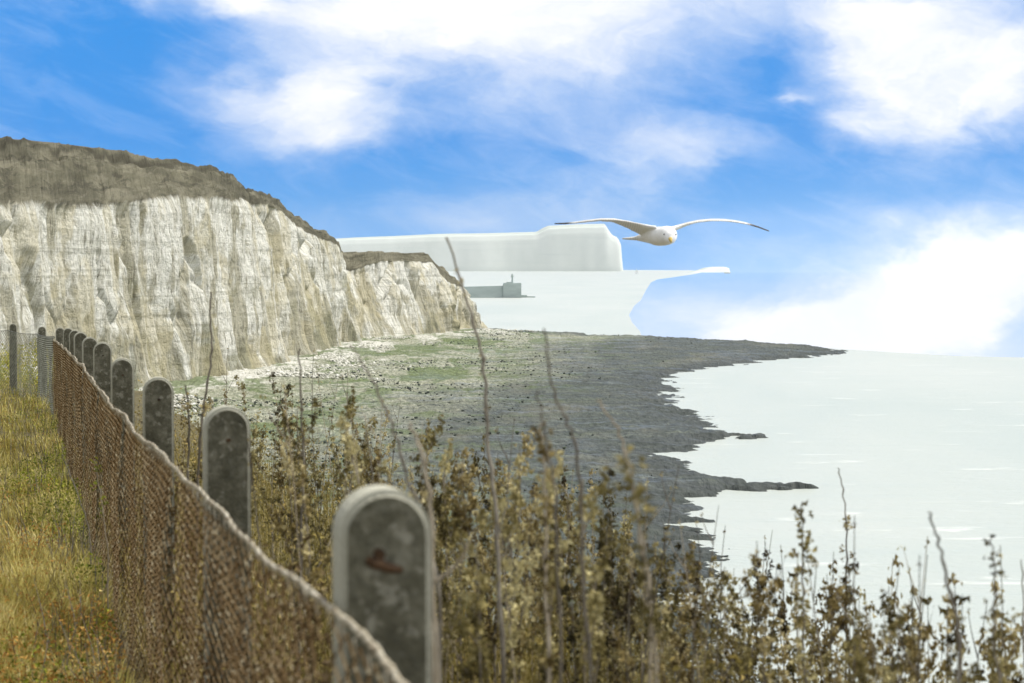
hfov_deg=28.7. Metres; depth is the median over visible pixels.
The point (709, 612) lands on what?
dry weed
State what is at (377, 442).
dry weed
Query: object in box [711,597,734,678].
dry weed
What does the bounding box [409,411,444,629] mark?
dry weed
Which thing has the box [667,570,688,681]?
dry weed
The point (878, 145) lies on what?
sky
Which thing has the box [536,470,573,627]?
dry weed
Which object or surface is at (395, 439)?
dry weed
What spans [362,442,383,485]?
dry weed
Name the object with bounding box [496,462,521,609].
dry weed
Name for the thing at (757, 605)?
dry weed
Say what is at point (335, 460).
dry weed
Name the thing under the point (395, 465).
dry weed
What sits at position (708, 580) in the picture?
dry weed
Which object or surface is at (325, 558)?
dry weed
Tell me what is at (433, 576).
bare stem
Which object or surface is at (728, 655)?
dry weed
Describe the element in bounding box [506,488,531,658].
dry weed
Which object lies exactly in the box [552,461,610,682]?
dry weed
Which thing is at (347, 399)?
dry weed
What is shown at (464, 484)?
dry weed
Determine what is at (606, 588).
dry weed
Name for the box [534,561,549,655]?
dry weed
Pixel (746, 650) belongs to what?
dry weed
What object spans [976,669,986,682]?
dry weed
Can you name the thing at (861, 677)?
dry weed
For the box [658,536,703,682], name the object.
dry weed
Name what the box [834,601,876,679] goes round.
dry weed
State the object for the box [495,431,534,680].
leafy spire
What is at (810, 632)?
dry weed
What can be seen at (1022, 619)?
bare stem
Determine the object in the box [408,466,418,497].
dry weed
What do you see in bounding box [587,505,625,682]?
dry weed
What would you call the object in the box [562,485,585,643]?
dry weed
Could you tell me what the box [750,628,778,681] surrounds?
dry weed
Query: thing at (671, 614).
dry weed
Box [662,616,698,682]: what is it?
dry weed
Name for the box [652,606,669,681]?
dry weed
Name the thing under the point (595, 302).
sea
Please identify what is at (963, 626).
dry weed
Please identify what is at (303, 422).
dry weed
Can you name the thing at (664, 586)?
dry weed
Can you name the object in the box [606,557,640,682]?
dry weed
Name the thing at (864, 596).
dry weed
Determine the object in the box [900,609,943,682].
dry weed
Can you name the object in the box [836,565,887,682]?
dry weed
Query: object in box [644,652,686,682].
dry weed
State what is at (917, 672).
dry weed
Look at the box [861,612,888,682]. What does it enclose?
dry weed
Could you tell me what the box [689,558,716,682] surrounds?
dry weed
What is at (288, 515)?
dry weed
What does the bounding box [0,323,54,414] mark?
chain link fence
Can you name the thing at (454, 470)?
dry weed
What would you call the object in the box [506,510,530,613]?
dry weed
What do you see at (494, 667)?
dry weed
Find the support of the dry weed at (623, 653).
on the ground at (137, 394)
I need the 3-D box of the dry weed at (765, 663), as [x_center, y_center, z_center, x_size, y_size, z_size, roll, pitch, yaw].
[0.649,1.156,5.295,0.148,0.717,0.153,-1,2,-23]
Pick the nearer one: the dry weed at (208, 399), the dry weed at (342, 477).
the dry weed at (342, 477)
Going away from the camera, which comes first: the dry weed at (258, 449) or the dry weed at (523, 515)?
the dry weed at (258, 449)
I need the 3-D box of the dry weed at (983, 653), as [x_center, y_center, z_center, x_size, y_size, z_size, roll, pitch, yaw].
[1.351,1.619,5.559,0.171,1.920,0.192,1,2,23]
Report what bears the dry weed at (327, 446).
on the ground at (137, 394)
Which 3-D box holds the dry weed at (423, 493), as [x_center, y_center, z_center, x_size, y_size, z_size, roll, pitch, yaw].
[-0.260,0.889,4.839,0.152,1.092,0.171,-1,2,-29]
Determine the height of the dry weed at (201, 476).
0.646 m
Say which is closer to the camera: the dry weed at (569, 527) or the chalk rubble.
the dry weed at (569, 527)
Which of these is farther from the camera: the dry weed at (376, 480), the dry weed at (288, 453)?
the dry weed at (288, 453)
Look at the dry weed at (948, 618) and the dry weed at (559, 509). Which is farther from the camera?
the dry weed at (559, 509)
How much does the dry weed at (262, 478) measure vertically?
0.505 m
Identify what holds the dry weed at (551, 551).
on the ground at (137, 394)
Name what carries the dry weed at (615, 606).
on the ground at (137, 394)
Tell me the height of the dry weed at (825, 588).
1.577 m
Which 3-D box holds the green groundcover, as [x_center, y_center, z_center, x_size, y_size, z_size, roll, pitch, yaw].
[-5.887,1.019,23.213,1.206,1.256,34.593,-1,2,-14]
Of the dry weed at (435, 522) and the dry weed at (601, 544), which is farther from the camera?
the dry weed at (435, 522)
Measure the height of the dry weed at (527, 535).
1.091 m
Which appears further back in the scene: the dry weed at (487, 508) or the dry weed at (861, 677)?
the dry weed at (487, 508)
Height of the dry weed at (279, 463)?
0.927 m
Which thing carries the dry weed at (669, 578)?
on the ground at (137, 394)
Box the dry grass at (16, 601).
[0,376,149,682]
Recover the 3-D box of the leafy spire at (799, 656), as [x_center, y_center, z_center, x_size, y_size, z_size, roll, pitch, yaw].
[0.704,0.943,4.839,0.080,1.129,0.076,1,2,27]
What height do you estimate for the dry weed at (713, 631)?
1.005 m
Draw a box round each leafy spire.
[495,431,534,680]
[526,419,559,682]
[611,445,671,682]
[786,500,818,682]
[980,534,1007,682]
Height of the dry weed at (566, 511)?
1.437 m
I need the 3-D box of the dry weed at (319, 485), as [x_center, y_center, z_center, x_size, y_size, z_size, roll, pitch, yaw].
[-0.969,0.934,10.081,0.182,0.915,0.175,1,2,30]
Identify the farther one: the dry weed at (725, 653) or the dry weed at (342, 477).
the dry weed at (342, 477)
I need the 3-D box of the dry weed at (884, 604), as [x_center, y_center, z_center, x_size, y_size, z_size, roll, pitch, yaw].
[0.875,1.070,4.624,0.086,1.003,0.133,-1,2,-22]
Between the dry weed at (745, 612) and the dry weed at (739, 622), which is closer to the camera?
the dry weed at (739, 622)
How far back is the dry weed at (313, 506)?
8.69 m
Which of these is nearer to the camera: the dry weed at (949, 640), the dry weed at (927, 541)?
the dry weed at (949, 640)
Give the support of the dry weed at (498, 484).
on the ground at (137, 394)
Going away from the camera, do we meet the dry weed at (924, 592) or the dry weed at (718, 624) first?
the dry weed at (924, 592)
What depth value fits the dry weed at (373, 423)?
8.30 m
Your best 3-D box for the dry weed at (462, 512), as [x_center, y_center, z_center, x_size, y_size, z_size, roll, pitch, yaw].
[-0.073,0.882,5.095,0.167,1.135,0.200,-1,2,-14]
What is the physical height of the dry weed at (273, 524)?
1.215 m
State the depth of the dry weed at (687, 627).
7.33 m
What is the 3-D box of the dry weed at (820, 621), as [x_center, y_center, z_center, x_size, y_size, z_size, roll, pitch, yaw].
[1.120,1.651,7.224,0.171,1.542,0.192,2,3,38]
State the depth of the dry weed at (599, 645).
4.58 m
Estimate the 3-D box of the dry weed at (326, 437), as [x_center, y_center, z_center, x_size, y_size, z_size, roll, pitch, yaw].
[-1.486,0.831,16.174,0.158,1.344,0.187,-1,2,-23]
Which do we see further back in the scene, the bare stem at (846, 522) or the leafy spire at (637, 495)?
the bare stem at (846, 522)
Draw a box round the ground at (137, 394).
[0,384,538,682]
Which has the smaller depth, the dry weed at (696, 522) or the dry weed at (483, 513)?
the dry weed at (483, 513)
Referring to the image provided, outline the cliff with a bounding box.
[0,136,487,387]
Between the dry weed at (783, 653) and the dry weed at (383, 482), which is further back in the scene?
the dry weed at (783, 653)
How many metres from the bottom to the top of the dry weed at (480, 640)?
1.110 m
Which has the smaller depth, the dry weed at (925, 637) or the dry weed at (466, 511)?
the dry weed at (925, 637)
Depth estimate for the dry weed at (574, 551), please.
7.97 m
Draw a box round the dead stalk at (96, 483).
[89,457,108,620]
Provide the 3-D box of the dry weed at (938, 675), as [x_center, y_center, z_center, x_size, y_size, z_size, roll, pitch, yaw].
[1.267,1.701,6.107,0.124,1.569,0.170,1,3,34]
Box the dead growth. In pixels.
[61,372,332,682]
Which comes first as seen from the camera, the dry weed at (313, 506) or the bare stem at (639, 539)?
the bare stem at (639, 539)
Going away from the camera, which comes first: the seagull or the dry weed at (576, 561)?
the dry weed at (576, 561)
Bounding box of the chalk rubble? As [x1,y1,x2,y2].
[134,328,542,417]
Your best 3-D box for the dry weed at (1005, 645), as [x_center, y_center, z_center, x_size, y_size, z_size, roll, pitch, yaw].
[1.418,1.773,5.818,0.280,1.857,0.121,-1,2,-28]
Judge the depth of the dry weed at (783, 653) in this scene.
6.34 m
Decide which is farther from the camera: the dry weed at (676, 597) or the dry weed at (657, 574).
the dry weed at (657, 574)
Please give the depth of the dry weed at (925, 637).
4.64 m
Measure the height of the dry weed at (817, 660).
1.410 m
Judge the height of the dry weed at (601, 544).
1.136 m
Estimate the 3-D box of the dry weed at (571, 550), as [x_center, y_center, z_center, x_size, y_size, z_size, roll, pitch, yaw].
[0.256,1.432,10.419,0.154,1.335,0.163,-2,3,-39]
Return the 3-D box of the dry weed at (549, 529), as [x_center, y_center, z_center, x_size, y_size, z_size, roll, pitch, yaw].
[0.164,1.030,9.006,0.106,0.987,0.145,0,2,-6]
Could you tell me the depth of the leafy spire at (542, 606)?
3.61 m
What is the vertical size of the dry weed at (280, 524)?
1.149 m
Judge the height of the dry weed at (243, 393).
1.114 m
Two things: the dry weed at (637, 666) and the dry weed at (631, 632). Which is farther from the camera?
the dry weed at (637, 666)
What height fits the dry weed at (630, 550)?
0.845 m
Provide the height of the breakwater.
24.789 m
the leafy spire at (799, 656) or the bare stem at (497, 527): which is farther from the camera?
the leafy spire at (799, 656)
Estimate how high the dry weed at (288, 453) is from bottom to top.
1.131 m
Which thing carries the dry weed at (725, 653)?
on the ground at (137, 394)
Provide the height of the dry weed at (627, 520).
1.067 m
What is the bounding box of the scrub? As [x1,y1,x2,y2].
[0,340,55,391]
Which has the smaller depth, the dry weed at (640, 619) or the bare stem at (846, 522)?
the bare stem at (846, 522)
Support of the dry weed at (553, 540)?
on the ground at (137, 394)
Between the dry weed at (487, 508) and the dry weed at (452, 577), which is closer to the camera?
the dry weed at (452, 577)
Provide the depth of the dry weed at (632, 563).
4.46 m
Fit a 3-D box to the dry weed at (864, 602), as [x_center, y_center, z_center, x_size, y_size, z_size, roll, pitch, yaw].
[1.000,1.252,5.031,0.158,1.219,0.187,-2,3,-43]
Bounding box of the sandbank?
[691,267,730,273]
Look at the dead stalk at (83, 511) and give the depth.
10.04 m
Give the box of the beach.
[134,328,846,682]
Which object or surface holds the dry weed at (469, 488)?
on the ground at (137, 394)
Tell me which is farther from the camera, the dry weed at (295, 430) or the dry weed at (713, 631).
the dry weed at (295, 430)
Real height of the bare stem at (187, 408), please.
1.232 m
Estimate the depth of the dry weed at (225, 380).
15.56 m
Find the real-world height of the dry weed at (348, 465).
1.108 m
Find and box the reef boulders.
[174,329,695,503]
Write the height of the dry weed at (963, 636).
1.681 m
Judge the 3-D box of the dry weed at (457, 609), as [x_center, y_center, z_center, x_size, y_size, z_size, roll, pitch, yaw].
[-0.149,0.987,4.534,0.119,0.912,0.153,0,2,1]
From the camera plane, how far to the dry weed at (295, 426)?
12.18 m
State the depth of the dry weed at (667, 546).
7.79 m
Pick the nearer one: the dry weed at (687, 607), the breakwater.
the dry weed at (687, 607)
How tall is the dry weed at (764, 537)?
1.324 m
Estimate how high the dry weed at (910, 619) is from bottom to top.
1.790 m
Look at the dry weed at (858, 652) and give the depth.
5.06 m
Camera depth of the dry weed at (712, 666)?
5.43 m
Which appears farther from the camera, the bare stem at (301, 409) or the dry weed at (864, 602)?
the bare stem at (301, 409)
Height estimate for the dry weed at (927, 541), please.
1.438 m
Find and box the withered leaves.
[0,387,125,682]
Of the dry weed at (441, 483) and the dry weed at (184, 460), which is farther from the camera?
the dry weed at (184, 460)
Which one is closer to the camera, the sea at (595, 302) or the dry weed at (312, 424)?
the dry weed at (312, 424)
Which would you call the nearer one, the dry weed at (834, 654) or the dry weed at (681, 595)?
the dry weed at (834, 654)
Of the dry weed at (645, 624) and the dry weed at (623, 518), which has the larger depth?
the dry weed at (623, 518)
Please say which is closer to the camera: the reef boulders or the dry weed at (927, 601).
the dry weed at (927, 601)
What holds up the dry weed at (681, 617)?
on the ground at (137, 394)
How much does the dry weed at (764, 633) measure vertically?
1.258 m
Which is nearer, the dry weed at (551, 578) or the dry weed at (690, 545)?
the dry weed at (551, 578)
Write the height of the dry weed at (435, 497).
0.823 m
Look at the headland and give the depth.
11407.82 m
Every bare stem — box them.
[180,385,192,677]
[192,292,212,639]
[295,349,308,680]
[349,345,441,682]
[408,422,439,682]
[431,539,470,682]
[445,237,509,682]
[535,390,562,682]
[543,328,592,682]
[596,400,651,682]
[834,468,855,679]
[928,511,961,682]
[1020,560,1023,656]
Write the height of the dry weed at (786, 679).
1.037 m
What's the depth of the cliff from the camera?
487.72 m
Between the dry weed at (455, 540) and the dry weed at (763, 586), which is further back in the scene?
the dry weed at (763, 586)
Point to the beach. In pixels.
(628, 386)
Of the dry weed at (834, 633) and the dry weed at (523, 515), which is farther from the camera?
the dry weed at (523, 515)
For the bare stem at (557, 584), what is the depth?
3.41 m
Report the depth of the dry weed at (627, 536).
8.64 m
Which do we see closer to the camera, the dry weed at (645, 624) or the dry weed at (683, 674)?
the dry weed at (683, 674)
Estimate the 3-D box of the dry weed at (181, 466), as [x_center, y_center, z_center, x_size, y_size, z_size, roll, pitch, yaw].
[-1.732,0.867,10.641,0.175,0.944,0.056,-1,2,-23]
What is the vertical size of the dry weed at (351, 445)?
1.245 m
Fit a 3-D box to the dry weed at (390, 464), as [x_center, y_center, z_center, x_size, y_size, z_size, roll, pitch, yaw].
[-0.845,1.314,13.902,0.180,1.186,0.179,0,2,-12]
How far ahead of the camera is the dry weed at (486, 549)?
8.50 m
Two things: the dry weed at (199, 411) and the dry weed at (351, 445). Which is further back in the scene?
the dry weed at (199, 411)
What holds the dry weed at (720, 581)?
on the ground at (137, 394)
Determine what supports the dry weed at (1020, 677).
on the ground at (137, 394)
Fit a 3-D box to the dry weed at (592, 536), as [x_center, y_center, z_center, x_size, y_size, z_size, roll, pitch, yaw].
[0.366,1.212,9.508,0.280,1.223,0.121,2,3,35]
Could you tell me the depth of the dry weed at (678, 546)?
6.85 m
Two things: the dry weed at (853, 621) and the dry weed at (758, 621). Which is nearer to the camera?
the dry weed at (853, 621)
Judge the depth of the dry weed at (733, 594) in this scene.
6.25 m
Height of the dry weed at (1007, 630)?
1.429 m
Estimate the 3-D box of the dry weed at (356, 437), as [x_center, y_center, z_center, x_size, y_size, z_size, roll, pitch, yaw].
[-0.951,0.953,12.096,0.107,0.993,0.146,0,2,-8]
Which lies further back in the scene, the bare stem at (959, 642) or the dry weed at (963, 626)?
the dry weed at (963, 626)
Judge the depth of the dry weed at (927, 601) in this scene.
5.86 m
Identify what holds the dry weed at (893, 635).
on the ground at (137, 394)
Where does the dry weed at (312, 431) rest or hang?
on the ground at (137, 394)
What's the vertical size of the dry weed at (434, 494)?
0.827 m
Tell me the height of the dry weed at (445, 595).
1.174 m
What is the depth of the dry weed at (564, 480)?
8.64 m
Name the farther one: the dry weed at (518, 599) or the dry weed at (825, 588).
the dry weed at (518, 599)
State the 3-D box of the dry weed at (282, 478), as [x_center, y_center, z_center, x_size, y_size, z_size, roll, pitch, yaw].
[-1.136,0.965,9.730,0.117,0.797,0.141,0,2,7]
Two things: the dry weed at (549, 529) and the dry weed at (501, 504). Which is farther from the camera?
the dry weed at (549, 529)
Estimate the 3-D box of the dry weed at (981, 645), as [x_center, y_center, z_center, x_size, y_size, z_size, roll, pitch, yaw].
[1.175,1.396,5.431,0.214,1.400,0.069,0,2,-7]
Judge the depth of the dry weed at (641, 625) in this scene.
5.71 m
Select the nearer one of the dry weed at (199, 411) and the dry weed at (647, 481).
the dry weed at (647, 481)
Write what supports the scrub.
on the ground at (137, 394)
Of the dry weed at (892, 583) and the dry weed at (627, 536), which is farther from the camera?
the dry weed at (627, 536)
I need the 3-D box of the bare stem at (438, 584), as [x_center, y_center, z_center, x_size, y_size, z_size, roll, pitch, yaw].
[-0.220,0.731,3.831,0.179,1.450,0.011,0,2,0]
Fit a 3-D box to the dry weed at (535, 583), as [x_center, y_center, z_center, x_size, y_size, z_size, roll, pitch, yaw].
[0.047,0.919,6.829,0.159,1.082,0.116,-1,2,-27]
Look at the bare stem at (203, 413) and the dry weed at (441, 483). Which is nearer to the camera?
the bare stem at (203, 413)
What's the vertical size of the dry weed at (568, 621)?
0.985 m
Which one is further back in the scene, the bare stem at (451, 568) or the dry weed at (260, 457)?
the dry weed at (260, 457)
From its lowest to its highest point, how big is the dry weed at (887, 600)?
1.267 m
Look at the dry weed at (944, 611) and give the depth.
5.72 m
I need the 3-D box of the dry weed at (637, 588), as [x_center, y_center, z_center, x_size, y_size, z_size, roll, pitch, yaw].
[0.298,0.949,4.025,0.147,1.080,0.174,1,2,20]
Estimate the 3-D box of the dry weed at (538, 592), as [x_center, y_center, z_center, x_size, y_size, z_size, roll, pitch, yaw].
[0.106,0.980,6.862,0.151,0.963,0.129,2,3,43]
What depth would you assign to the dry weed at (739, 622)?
6.36 m
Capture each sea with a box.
[447,270,699,335]
[649,348,1023,682]
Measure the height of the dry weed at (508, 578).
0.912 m
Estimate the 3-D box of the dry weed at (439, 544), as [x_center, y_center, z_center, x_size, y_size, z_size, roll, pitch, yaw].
[-0.220,0.900,6.659,0.208,1.047,0.200,0,2,1]
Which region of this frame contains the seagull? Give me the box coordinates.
[554,218,768,245]
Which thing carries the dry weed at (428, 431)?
on the ground at (137, 394)
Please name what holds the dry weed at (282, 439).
on the ground at (137, 394)
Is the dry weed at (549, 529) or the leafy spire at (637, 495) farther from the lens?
the dry weed at (549, 529)
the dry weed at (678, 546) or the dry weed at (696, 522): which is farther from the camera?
the dry weed at (678, 546)
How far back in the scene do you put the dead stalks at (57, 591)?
9.52 m
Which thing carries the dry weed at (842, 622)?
on the ground at (137, 394)
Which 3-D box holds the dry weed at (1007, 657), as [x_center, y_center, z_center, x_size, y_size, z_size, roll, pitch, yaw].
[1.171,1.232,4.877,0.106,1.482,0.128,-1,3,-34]
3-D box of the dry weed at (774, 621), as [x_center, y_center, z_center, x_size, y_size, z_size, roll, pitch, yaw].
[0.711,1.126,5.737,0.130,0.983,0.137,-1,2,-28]
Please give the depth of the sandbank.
9306.08 m
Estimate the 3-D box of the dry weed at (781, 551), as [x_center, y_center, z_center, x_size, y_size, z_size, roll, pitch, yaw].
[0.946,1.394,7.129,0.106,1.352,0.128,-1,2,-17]
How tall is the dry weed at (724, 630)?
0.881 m
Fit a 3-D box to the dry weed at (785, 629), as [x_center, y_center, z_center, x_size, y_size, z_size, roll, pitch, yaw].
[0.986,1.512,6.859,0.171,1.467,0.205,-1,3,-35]
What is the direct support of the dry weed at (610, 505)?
on the ground at (137, 394)
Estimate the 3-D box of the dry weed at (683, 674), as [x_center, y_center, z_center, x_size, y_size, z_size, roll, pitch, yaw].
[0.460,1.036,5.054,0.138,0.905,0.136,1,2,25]
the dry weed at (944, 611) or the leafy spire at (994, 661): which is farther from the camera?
the dry weed at (944, 611)
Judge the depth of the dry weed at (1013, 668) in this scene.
4.36 m
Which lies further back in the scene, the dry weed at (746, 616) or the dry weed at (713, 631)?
the dry weed at (713, 631)
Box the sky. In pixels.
[0,0,1023,356]
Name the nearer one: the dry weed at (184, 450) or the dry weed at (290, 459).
the dry weed at (290, 459)
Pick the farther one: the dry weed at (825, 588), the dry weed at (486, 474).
the dry weed at (486, 474)
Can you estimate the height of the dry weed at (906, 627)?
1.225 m
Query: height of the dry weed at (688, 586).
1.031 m
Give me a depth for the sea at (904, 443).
287.98 m
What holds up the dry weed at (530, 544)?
on the ground at (137, 394)
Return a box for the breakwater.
[464,274,534,297]
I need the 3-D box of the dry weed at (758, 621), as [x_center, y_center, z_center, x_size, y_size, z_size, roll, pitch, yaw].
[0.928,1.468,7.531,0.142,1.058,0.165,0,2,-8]
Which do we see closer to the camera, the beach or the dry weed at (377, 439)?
the dry weed at (377, 439)
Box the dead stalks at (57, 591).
[0,371,178,682]
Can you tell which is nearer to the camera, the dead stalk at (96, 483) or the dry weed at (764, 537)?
the dry weed at (764, 537)
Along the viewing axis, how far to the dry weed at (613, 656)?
5.68 m
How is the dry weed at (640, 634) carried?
on the ground at (137, 394)
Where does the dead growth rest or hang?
on the ground at (137, 394)
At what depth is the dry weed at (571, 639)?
5.19 m
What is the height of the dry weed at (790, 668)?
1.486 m
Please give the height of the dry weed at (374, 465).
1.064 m
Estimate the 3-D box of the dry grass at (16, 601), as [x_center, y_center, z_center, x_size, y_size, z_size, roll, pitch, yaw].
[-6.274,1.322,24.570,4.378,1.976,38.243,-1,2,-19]
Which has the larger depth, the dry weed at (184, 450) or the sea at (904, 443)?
the sea at (904, 443)
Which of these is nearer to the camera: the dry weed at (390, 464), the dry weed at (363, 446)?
the dry weed at (363, 446)
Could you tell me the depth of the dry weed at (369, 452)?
6.67 m
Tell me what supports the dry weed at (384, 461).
on the ground at (137, 394)
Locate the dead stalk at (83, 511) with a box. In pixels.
[62,454,91,577]
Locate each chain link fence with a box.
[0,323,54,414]
[52,327,431,682]
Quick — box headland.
[336,224,622,270]
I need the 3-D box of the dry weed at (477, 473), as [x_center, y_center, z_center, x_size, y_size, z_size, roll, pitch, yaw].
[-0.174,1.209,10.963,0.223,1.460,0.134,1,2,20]
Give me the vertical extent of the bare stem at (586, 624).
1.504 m
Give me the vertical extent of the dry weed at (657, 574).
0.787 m
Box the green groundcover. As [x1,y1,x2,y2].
[0,370,130,682]
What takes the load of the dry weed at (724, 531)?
on the ground at (137, 394)
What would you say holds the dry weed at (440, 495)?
on the ground at (137, 394)
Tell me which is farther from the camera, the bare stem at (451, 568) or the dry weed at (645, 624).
the dry weed at (645, 624)
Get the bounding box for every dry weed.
[174,414,187,495]
[174,420,200,545]
[177,452,194,560]
[184,465,202,571]
[196,393,213,428]
[202,397,212,413]
[219,346,236,404]
[234,375,259,535]
[247,436,308,673]
[251,372,291,572]
[251,412,267,529]
[252,424,265,492]
[255,456,269,512]
[259,383,310,678]
[265,462,287,578]
[270,395,291,499]
[271,403,285,527]
[274,427,319,682]
[274,459,308,626]
[276,465,332,682]
[279,401,298,495]
[280,397,332,677]
[280,443,331,581]
[281,401,315,582]
[284,385,307,555]
[300,418,309,490]
[305,438,334,564]
[308,347,322,521]
[310,382,337,542]
[315,362,338,509]
[326,397,383,569]
[327,408,351,507]
[328,413,357,494]
[329,382,365,613]
[335,416,365,490]
[340,368,356,492]
[343,436,380,484]
[346,403,377,486]
[348,423,363,490]
[356,443,369,486]
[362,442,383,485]
[365,423,373,484]
[370,451,383,484]
[372,410,389,484]
[376,459,438,549]
[381,476,452,624]
[384,446,404,487]
[385,437,399,483]
[390,400,400,481]
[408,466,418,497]
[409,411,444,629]
[414,419,438,507]
[416,486,427,510]
[427,471,443,550]
[427,493,445,613]
[430,465,439,541]
[434,480,450,559]
[435,438,463,682]
[435,451,460,600]
[435,455,474,679]
[435,475,501,682]
[435,589,467,682]
[436,516,498,682]
[436,546,456,630]
[439,475,450,575]
[447,447,489,682]
[448,464,524,682]
[451,464,474,579]
[460,443,541,682]
[461,445,515,681]
[465,435,495,615]
[470,455,506,662]
[478,487,558,682]
[478,501,489,617]
[481,492,502,672]
[483,459,512,582]
[486,418,514,682]
[490,482,553,682]
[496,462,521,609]
[500,521,511,681]
[503,461,542,678]
[505,546,527,677]
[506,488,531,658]
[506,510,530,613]
[520,484,555,681]
[524,449,569,680]
[525,445,573,682]
[525,490,566,646]
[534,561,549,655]
[535,535,566,682]
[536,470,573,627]
[541,473,558,560]
[548,522,566,620]
[550,466,568,637]
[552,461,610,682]
[552,488,576,625]
[556,500,586,682]
[558,513,603,682]
[561,511,581,634]
[561,519,591,676]
[562,468,619,682]
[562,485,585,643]
[563,482,582,648]
[568,468,615,655]
[579,543,614,682]
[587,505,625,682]
[591,516,630,682]
[598,479,618,635]
[600,536,618,680]
[600,557,647,681]
[603,569,638,682]
[605,530,636,679]
[606,466,678,682]
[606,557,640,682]
[608,511,649,667]
[609,580,640,680]
[611,488,631,620]
[613,613,635,682]
[615,509,633,657]
[616,537,653,682]
[619,534,669,682]
[622,543,647,682]
[624,515,655,674]
[625,544,658,682]
[630,580,645,674]
[635,525,671,673]
[639,480,679,675]
[643,570,662,674]
[644,542,680,674]
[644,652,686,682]
[652,548,686,682]
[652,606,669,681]
[656,568,697,681]
[657,576,676,681]
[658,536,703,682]
[662,583,693,681]
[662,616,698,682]
[663,526,674,632]
[665,519,700,682]
[666,596,691,682]
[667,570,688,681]
[675,574,720,682]
[677,516,714,678]
[679,553,737,682]
[680,505,718,682]
[681,573,719,682]
[685,550,728,682]
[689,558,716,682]
[699,602,733,680]
[700,574,745,682]
[709,578,733,682]
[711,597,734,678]
[716,525,736,676]
[716,581,757,682]
[719,594,739,682]
[722,554,756,682]
[722,587,756,655]
[722,638,756,681]
[729,541,774,680]
[729,614,778,682]
[733,593,746,682]
[740,541,784,682]
[745,592,777,682]
[747,563,784,682]
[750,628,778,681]
[751,582,773,682]
[752,530,772,642]
[759,647,774,682]
[762,610,790,680]
[771,544,785,669]
[775,574,797,665]
[778,548,808,682]
[779,572,801,682]
[780,597,833,682]
[791,590,839,681]
[805,620,828,682]
[806,549,836,682]
[809,558,859,682]
[813,648,851,682]
[820,552,852,676]
[822,597,874,682]
[823,586,873,682]
[827,515,871,680]
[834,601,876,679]
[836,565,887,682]
[841,602,874,682]
[856,642,874,682]
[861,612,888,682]
[863,597,897,681]
[874,604,906,682]
[875,596,939,682]
[878,585,911,682]
[880,554,902,682]
[889,555,937,682]
[889,565,913,682]
[896,536,929,682]
[896,625,914,682]
[897,592,933,682]
[900,585,921,682]
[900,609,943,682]
[906,555,927,636]
[920,596,934,682]
[934,573,962,682]
[934,650,951,682]
[938,605,953,682]
[941,633,980,682]
[948,572,969,682]
[952,594,977,682]
[967,600,987,661]
[975,576,1022,682]
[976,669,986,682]
[979,607,1023,682]
[984,545,1009,677]
[995,619,1023,682]
[1000,638,1007,659]
[1001,619,1022,682]
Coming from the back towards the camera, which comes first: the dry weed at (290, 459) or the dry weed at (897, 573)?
the dry weed at (290, 459)
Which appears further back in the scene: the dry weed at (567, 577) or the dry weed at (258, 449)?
the dry weed at (567, 577)
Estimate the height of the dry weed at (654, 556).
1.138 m
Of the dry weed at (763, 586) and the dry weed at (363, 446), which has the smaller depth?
the dry weed at (363, 446)
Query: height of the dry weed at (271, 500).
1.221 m
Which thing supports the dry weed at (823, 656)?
on the ground at (137, 394)
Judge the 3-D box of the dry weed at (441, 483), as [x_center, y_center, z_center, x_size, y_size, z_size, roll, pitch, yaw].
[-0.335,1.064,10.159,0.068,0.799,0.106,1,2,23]
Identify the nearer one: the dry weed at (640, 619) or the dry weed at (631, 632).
the dry weed at (631, 632)
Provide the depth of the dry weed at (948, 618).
5.18 m

